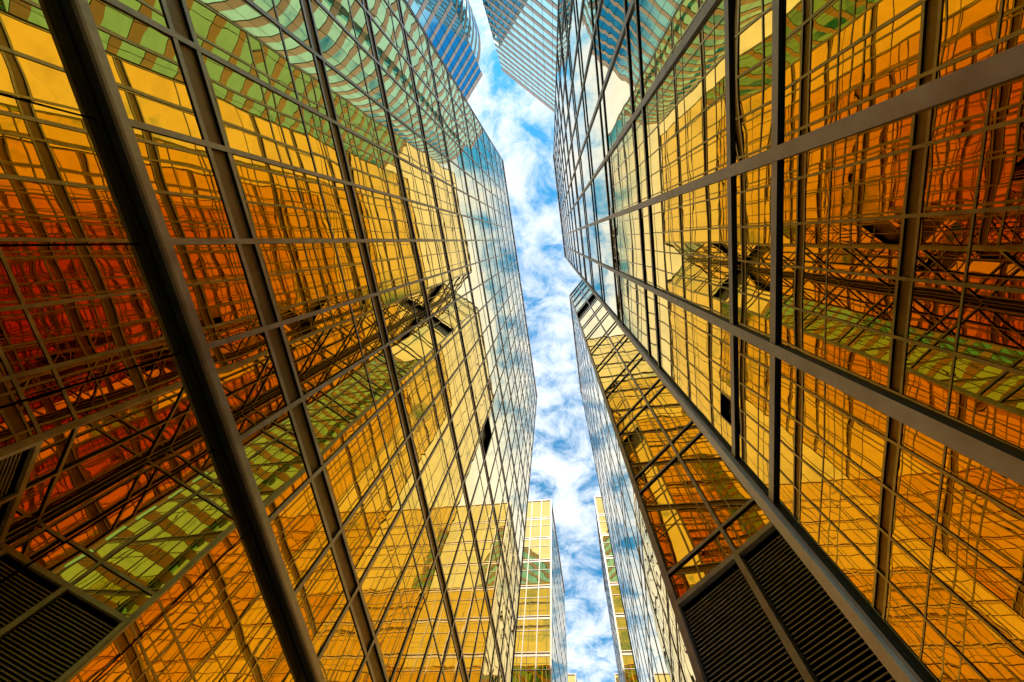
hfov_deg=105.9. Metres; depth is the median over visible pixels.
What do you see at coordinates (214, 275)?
window pane
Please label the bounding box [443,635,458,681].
window pane
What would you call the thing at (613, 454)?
window pane
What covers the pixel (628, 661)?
window pane
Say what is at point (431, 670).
window pane
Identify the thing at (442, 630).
window pane
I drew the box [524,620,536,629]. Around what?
window pane
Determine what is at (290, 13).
window pane
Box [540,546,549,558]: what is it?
window pane
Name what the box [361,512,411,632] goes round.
window pane
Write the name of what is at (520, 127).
sky
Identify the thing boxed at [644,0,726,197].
window pane
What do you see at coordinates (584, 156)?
window pane
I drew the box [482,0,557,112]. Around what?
office tower
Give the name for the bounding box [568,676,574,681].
window pane
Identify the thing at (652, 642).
window pane
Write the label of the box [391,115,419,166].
window pane
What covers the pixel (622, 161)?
window pane
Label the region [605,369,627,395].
window pane
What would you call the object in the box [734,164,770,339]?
window pane
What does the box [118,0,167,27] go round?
window pane
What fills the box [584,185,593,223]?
window pane
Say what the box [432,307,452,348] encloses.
window pane
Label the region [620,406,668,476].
window pane
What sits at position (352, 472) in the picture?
window pane
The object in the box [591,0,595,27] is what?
window pane
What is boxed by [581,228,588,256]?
window pane
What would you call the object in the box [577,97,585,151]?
window pane
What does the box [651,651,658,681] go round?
window pane
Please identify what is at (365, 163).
window pane
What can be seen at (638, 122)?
window pane
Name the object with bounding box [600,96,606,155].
window pane
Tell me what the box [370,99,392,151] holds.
window pane
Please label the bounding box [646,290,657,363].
window pane
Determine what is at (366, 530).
window pane
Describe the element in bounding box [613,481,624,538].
window pane
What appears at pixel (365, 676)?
window pane
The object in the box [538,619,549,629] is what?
window pane
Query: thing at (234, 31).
window pane
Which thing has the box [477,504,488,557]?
window pane
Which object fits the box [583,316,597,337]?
window pane
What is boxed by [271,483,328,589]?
window pane
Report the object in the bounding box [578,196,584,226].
window pane
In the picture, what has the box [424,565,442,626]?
window pane
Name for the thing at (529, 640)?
window pane
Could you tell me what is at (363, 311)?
window pane
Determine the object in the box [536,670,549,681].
window pane
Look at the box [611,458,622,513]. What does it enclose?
window pane
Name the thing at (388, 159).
window pane
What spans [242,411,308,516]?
window pane
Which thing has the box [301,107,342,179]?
window pane
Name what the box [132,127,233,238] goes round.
window pane
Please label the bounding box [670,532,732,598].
window pane
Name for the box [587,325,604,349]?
window pane
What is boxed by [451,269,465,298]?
window pane
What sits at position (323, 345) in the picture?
window pane
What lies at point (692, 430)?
window pane
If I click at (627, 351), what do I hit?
window pane
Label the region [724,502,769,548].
window pane
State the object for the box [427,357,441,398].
window pane
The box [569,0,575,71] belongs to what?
window pane
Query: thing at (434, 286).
window pane
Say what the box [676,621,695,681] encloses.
window pane
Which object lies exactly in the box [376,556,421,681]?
window pane
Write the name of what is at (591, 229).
window pane
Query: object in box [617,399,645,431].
window pane
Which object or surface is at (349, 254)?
window pane
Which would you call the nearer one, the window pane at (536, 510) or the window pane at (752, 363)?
the window pane at (752, 363)
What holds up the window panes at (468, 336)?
in the glass tower at (268, 396)
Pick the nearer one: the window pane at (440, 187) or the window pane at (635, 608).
the window pane at (635, 608)
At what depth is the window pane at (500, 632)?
18.35 m
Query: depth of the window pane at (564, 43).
15.65 m
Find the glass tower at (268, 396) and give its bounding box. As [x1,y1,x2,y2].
[0,0,537,681]
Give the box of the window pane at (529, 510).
[527,502,531,517]
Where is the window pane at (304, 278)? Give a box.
[258,243,347,320]
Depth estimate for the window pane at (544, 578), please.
43.17 m
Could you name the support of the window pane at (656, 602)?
in the glass tower at (793, 238)
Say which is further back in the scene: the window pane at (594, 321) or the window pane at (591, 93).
the window pane at (594, 321)
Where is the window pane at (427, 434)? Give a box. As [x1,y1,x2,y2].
[412,404,440,471]
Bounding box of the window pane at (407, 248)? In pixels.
[401,242,418,281]
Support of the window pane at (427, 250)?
in the glass tower at (268, 396)
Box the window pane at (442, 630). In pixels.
[434,601,450,662]
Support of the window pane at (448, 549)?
in the glass tower at (268, 396)
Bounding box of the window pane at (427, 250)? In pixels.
[417,242,440,277]
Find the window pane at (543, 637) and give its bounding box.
[537,631,549,651]
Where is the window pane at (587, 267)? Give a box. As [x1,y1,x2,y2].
[584,257,591,286]
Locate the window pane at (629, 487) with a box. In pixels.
[618,445,634,513]
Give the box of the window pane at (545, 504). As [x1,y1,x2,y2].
[542,501,549,516]
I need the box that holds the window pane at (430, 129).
[420,108,439,150]
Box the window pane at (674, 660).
[669,632,678,681]
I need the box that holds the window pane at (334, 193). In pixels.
[319,178,356,238]
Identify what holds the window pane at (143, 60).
in the glass tower at (268, 396)
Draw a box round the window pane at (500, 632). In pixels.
[497,594,505,652]
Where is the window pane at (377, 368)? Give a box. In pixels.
[365,350,393,408]
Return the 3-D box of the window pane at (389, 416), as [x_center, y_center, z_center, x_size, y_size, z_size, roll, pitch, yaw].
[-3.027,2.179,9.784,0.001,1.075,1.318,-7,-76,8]
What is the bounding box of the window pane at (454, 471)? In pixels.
[450,458,461,498]
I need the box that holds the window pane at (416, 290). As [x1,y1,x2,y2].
[410,282,426,322]
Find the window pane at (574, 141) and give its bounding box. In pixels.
[572,129,577,166]
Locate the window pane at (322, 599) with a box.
[296,548,347,655]
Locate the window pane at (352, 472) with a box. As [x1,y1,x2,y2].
[325,416,388,523]
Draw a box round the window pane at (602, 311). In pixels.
[596,306,606,320]
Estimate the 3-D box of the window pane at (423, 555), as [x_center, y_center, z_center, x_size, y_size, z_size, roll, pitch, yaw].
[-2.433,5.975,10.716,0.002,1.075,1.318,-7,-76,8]
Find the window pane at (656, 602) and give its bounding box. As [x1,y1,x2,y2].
[642,543,670,666]
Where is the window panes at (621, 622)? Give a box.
[595,497,626,681]
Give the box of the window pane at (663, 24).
[637,0,706,97]
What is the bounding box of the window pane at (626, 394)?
[607,374,641,423]
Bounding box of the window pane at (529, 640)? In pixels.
[523,631,536,651]
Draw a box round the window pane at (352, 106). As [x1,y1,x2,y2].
[325,64,378,144]
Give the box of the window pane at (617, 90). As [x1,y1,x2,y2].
[604,31,630,149]
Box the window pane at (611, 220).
[610,219,616,269]
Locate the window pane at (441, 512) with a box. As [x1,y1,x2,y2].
[431,474,454,547]
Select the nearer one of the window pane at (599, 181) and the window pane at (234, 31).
the window pane at (234, 31)
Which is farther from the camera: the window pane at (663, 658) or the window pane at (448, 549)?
the window pane at (448, 549)
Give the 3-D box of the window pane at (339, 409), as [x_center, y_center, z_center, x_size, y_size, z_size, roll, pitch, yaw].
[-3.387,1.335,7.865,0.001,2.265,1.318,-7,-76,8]
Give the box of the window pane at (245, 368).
[210,332,285,434]
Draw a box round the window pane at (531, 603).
[525,598,537,615]
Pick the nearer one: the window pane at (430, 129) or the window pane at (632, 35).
the window pane at (632, 35)
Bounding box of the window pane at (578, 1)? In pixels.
[576,0,581,22]
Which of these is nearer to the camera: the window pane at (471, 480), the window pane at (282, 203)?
the window pane at (282, 203)
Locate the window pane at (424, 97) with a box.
[413,71,434,119]
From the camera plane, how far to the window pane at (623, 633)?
35.37 m
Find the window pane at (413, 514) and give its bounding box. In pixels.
[403,486,424,547]
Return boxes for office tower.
[406,0,482,100]
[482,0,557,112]
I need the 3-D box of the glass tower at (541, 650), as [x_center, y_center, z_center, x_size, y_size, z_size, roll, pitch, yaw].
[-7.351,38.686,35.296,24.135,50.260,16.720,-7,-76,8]
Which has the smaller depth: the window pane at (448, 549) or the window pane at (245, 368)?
the window pane at (245, 368)
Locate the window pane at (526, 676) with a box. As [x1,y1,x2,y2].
[521,670,534,681]
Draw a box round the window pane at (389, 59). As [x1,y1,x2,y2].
[371,19,404,88]
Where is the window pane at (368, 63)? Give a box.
[359,46,383,105]
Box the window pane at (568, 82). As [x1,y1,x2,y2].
[565,54,570,103]
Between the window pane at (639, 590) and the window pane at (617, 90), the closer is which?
the window pane at (617, 90)
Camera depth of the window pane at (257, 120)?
6.39 m
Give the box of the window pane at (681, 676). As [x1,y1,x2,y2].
[679,665,683,681]
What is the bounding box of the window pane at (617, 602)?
[612,595,623,612]
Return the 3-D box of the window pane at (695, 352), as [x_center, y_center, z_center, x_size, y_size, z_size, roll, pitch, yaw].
[2.197,0.177,4.882,0.001,2.700,1.309,-7,-76,8]
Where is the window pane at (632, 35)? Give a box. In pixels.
[628,5,640,111]
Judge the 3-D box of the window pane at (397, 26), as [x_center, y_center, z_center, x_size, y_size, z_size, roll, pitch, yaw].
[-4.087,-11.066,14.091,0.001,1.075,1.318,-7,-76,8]
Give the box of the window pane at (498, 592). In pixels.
[492,572,501,630]
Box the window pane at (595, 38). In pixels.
[594,27,601,94]
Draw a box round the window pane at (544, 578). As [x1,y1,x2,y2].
[539,570,549,584]
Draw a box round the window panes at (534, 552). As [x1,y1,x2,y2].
[520,511,567,681]
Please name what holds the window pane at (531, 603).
in the glass tower at (541, 650)
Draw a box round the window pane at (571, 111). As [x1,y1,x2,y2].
[569,90,574,134]
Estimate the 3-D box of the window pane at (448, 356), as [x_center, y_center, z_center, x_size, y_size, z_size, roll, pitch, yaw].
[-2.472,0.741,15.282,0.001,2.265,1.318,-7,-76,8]
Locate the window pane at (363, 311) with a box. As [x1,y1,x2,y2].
[351,298,381,356]
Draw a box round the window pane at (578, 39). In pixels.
[578,39,582,83]
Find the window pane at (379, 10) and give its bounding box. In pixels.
[367,0,396,46]
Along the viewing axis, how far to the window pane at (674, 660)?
8.30 m
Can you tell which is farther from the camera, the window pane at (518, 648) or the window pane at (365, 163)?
the window pane at (518, 648)
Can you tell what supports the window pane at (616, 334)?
in the glass tower at (793, 238)
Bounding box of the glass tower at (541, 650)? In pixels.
[512,499,567,681]
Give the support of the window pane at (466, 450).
in the glass tower at (268, 396)
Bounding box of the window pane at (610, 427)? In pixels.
[606,408,616,454]
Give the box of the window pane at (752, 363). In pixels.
[736,337,769,492]
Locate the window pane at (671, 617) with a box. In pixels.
[667,594,676,651]
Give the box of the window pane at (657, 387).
[645,380,663,400]
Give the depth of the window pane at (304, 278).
7.03 m
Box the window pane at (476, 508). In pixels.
[471,478,483,530]
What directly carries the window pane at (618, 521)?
in the glass tower at (793, 238)
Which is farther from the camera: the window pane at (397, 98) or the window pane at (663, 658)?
the window pane at (397, 98)
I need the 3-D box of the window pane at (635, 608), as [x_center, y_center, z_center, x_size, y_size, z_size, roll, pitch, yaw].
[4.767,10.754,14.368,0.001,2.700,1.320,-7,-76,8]
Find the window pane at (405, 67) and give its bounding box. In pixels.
[399,54,414,98]
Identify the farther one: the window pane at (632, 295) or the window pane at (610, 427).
the window pane at (610, 427)
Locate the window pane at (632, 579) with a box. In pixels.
[630,565,646,647]
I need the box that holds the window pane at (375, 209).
[354,187,398,238]
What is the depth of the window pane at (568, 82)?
15.99 m
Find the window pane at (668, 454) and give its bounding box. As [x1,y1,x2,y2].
[636,446,675,490]
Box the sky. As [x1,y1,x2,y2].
[467,0,617,681]
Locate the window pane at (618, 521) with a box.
[616,508,627,566]
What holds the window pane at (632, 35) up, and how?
in the glass tower at (793, 238)
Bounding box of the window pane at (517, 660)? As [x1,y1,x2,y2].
[513,657,520,669]
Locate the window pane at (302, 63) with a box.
[281,29,326,115]
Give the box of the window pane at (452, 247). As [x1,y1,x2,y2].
[445,241,460,269]
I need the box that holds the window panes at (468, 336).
[92,0,536,681]
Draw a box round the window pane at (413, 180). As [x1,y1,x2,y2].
[400,160,426,203]
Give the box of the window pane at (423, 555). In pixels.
[414,526,433,588]
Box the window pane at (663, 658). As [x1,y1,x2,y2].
[645,580,671,681]
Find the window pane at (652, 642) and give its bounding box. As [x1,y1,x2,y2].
[648,616,664,681]
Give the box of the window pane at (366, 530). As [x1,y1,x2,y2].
[344,465,400,580]
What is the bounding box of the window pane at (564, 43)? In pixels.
[562,14,566,67]
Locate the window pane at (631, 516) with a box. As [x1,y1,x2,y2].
[621,473,637,548]
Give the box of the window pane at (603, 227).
[598,220,612,267]
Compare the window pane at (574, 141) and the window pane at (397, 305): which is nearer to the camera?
the window pane at (397, 305)
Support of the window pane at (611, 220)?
in the glass tower at (793, 238)
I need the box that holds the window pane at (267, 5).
[252,0,276,19]
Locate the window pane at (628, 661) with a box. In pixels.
[622,655,634,668]
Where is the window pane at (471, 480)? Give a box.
[465,453,479,504]
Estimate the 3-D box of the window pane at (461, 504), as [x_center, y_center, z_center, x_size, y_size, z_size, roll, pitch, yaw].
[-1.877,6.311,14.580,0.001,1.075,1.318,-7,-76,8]
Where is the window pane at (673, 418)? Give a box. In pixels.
[649,386,690,439]
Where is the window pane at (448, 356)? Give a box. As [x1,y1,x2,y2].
[439,339,458,383]
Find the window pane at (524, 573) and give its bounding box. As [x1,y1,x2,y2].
[521,571,526,585]
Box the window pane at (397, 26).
[391,11,407,60]
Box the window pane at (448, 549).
[439,506,461,583]
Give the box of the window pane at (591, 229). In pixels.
[588,225,597,260]
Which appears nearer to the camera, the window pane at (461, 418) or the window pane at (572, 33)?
the window pane at (572, 33)
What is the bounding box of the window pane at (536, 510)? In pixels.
[532,502,540,517]
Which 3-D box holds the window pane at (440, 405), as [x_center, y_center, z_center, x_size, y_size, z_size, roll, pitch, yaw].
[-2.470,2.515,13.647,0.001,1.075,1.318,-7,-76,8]
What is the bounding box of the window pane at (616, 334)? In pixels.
[608,325,624,345]
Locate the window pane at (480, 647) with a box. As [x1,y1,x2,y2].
[470,623,485,681]
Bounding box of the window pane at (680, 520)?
[641,458,717,570]
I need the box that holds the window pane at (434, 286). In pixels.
[424,275,446,314]
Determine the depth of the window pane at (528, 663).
34.63 m
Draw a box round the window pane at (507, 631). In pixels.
[502,616,509,675]
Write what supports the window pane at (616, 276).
in the glass tower at (793, 238)
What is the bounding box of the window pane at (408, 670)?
[393,597,431,681]
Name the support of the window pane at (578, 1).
in the glass tower at (793, 238)
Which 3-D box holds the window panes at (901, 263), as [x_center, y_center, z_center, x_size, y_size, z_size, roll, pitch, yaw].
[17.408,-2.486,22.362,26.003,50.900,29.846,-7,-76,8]
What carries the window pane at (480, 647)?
in the glass tower at (268, 396)
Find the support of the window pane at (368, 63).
in the glass tower at (268, 396)
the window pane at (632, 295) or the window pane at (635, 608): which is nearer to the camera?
the window pane at (632, 295)
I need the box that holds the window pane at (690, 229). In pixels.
[650,179,728,320]
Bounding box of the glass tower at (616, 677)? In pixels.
[614,673,618,681]
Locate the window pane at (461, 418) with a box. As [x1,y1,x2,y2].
[453,397,468,446]
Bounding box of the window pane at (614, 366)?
[598,353,624,389]
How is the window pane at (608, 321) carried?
in the glass tower at (793, 238)
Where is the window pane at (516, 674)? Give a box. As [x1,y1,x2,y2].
[512,671,519,681]
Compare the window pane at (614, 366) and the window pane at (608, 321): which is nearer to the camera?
the window pane at (614, 366)
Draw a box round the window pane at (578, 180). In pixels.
[575,163,581,197]
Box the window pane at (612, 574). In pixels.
[607,567,617,581]
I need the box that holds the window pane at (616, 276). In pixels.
[615,273,621,321]
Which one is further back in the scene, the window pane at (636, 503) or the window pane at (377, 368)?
the window pane at (636, 503)
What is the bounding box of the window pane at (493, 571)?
[487,551,497,607]
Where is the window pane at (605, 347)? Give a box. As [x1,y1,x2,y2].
[592,337,612,366]
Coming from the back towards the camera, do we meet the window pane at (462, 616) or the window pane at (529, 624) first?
the window pane at (529, 624)
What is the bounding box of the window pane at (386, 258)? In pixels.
[367,242,407,291]
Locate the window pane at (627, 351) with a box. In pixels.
[617,339,637,365]
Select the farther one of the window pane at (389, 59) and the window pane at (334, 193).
the window pane at (389, 59)
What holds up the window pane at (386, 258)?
in the glass tower at (268, 396)
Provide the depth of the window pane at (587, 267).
17.84 m
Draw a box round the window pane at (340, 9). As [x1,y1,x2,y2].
[319,0,355,37]
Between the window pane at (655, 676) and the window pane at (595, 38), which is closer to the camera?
the window pane at (595, 38)
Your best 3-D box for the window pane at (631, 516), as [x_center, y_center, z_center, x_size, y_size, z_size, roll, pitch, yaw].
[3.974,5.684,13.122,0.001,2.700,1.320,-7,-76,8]
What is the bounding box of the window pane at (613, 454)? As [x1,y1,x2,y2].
[608,430,619,484]
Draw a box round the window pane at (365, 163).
[340,127,388,192]
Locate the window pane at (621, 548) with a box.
[618,530,629,589]
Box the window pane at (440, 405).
[435,391,448,433]
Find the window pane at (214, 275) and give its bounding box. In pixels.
[173,244,261,342]
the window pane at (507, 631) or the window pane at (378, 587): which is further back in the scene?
the window pane at (507, 631)
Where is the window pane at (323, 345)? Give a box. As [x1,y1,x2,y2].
[283,305,362,394]
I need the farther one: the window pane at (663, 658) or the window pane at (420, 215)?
the window pane at (420, 215)
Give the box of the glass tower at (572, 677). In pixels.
[568,673,576,681]
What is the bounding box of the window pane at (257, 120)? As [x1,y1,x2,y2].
[201,53,314,171]
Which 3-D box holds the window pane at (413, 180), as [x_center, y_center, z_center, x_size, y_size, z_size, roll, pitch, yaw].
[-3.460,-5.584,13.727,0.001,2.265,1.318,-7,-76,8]
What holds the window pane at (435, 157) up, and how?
in the glass tower at (268, 396)
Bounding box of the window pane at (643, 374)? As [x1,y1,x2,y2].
[630,358,658,393]
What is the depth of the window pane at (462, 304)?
18.48 m
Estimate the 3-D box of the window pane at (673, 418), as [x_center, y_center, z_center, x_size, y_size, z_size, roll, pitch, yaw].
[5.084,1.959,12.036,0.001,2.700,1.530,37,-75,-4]
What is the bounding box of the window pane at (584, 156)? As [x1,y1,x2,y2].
[581,143,589,187]
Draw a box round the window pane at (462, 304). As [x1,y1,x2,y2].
[456,296,470,327]
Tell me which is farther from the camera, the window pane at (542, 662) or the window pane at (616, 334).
the window pane at (542, 662)
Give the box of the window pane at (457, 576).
[447,536,467,615]
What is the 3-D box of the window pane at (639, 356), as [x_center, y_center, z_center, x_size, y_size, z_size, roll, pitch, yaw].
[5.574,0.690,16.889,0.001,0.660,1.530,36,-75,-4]
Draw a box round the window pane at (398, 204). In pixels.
[391,197,410,238]
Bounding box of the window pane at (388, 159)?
[381,149,401,196]
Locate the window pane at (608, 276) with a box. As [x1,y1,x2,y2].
[602,267,616,315]
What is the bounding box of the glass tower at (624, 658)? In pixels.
[594,496,637,681]
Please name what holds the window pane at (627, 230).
in the glass tower at (793, 238)
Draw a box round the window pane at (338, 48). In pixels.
[310,0,366,91]
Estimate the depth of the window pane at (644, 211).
6.22 m
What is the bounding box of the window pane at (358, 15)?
[349,0,372,55]
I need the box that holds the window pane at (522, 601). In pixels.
[518,598,524,615]
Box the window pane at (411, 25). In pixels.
[400,0,422,52]
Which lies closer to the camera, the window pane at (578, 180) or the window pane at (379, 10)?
the window pane at (379, 10)
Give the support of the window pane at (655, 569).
in the glass tower at (793, 238)
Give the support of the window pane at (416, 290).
in the glass tower at (268, 396)
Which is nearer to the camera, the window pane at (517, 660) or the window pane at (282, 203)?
the window pane at (282, 203)
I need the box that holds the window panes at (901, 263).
[554,0,1023,681]
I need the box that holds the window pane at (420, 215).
[408,201,433,238]
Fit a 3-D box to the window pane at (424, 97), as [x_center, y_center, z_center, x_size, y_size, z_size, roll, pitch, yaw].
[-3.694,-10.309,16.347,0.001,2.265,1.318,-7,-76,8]
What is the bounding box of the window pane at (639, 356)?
[627,353,641,369]
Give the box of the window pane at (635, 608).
[632,590,649,678]
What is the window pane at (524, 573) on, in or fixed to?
in the glass tower at (541, 650)
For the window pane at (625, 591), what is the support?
in the glass tower at (793, 238)
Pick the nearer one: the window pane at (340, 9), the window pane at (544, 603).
the window pane at (340, 9)
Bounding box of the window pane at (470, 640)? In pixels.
[463,596,479,677]
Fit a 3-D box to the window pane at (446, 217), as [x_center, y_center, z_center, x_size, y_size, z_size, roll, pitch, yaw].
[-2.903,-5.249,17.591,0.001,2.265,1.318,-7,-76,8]
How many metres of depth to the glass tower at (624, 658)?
41.27 m
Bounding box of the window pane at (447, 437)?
[442,425,454,466]
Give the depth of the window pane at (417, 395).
11.62 m
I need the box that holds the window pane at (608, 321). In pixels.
[601,315,614,330]
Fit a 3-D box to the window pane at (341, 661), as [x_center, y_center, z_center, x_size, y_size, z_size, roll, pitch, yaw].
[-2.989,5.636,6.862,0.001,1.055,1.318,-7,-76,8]
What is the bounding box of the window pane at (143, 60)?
[87,0,202,139]
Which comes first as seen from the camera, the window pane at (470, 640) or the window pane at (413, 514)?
the window pane at (413, 514)
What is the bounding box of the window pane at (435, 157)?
[427,143,445,181]
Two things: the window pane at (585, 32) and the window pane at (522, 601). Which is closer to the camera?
the window pane at (585, 32)
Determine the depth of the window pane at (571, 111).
16.23 m
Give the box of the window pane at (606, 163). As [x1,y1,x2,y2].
[605,159,611,214]
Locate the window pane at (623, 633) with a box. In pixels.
[618,629,630,649]
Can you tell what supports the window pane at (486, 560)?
in the glass tower at (268, 396)
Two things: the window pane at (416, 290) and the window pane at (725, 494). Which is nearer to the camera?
the window pane at (725, 494)
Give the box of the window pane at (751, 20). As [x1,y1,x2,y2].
[731,0,771,163]
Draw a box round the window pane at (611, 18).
[598,0,624,82]
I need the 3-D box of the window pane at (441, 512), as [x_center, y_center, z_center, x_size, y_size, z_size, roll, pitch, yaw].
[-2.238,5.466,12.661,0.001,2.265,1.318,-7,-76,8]
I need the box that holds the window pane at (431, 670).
[419,637,440,681]
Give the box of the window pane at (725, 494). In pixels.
[680,434,751,523]
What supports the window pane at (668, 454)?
in the glass tower at (793, 238)
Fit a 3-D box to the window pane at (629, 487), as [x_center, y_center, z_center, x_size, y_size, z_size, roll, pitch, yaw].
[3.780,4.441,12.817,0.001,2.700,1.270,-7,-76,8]
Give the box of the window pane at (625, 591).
[623,577,634,639]
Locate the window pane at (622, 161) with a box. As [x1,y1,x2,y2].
[609,125,637,212]
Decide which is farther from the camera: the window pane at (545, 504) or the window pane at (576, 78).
the window pane at (545, 504)
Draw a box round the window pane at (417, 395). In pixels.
[402,366,432,429]
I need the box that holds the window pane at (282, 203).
[232,154,332,238]
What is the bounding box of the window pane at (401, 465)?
[391,443,414,504]
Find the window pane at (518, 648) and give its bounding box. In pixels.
[515,631,522,651]
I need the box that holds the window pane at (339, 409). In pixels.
[305,362,375,461]
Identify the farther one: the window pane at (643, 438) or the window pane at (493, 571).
the window pane at (493, 571)
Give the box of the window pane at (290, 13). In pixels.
[274,0,310,46]
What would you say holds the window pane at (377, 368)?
in the glass tower at (268, 396)
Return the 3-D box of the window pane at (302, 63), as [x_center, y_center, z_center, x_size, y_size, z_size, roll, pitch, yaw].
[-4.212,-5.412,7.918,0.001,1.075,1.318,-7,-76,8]
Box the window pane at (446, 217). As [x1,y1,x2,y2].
[439,210,455,238]
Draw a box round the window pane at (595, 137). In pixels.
[589,106,602,174]
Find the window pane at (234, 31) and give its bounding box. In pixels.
[185,0,296,98]
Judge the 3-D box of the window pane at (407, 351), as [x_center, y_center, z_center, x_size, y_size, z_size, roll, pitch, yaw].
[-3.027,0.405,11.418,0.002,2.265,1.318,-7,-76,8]
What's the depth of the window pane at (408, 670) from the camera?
9.58 m
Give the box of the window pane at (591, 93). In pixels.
[584,45,597,127]
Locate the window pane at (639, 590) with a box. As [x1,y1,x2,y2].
[627,535,643,615]
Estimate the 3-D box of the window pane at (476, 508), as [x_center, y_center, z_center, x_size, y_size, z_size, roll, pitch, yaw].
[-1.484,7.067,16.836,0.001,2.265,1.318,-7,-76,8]
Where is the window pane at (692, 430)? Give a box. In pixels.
[673,422,699,451]
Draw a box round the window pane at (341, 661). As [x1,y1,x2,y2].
[319,608,364,681]
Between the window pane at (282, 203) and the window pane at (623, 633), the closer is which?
the window pane at (282, 203)
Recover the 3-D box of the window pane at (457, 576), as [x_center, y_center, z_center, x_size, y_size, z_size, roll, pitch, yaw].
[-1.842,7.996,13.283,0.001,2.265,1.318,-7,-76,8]
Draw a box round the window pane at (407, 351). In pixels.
[391,327,424,386]
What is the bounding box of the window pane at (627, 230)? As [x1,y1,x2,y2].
[614,210,642,281]
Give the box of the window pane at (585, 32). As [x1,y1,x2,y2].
[579,0,591,75]
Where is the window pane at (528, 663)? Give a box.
[521,657,535,669]
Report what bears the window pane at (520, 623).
in the glass tower at (541, 650)
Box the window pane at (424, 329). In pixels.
[419,320,434,361]
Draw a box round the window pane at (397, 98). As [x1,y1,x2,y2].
[381,68,412,128]
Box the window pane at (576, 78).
[573,51,580,112]
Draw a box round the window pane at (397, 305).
[379,285,416,340]
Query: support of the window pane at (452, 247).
in the glass tower at (268, 396)
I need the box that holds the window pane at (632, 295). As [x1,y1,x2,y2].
[619,276,647,351]
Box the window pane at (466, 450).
[459,426,474,476]
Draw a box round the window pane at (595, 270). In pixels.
[591,261,600,297]
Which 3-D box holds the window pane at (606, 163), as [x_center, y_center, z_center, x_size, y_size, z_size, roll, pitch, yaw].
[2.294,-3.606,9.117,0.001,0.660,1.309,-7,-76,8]
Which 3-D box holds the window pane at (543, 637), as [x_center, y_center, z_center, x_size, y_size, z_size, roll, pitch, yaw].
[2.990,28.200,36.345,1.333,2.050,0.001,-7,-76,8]
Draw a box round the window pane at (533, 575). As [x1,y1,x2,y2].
[527,570,538,584]
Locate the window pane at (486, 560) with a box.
[482,527,493,583]
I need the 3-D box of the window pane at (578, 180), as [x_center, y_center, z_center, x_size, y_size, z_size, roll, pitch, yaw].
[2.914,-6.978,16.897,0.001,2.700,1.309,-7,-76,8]
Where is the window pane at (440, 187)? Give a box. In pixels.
[433,177,450,210]
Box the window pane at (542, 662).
[536,656,549,668]
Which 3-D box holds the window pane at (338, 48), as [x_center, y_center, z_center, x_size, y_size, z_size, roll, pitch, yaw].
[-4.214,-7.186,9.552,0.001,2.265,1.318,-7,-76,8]
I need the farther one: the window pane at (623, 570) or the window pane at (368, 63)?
the window pane at (623, 570)
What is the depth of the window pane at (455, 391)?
15.53 m
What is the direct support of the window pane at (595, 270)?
in the glass tower at (793, 238)
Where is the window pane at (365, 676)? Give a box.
[357,662,372,681]
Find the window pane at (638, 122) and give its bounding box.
[634,111,646,202]
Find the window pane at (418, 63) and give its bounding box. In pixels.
[406,33,428,86]
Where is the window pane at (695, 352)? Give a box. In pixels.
[656,295,731,449]
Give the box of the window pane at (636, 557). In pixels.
[624,505,640,582]
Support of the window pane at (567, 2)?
in the glass tower at (793, 238)
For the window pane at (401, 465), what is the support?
in the glass tower at (268, 396)
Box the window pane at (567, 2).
[565,0,570,26]
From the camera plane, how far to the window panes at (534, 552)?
46.97 m
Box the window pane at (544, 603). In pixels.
[538,598,549,614]
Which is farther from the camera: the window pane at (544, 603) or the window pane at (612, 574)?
the window pane at (612, 574)
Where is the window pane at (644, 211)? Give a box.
[640,206,652,285]
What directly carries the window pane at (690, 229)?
in the glass tower at (793, 238)
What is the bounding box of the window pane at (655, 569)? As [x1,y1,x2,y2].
[639,509,667,621]
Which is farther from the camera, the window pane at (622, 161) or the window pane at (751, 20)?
the window pane at (622, 161)
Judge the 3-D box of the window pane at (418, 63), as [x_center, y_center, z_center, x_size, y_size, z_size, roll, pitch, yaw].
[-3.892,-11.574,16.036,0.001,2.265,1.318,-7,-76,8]
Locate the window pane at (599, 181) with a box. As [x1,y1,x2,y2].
[593,165,607,219]
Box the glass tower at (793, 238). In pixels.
[553,0,1023,681]
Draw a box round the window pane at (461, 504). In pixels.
[456,487,467,530]
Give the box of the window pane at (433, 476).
[421,439,447,510]
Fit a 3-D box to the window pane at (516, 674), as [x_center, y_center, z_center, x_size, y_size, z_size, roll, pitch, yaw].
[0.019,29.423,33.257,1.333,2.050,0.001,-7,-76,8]
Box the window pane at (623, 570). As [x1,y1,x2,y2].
[621,556,631,612]
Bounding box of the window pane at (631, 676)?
[625,669,637,681]
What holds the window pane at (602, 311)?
in the glass tower at (793, 238)
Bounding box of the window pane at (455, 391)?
[446,369,463,414]
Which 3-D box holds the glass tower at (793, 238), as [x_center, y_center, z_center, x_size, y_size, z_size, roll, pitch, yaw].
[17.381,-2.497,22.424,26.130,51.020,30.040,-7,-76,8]
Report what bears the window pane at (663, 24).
in the glass tower at (793, 238)
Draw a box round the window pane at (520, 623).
[517,620,523,629]
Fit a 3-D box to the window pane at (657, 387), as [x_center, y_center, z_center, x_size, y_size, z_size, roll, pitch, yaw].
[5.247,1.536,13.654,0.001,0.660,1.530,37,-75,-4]
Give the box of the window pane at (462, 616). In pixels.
[455,567,473,647]
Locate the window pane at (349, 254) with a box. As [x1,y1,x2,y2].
[336,243,369,299]
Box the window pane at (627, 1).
[626,0,630,10]
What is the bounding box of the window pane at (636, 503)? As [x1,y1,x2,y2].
[634,493,639,529]
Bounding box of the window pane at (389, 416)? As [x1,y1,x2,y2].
[379,398,404,458]

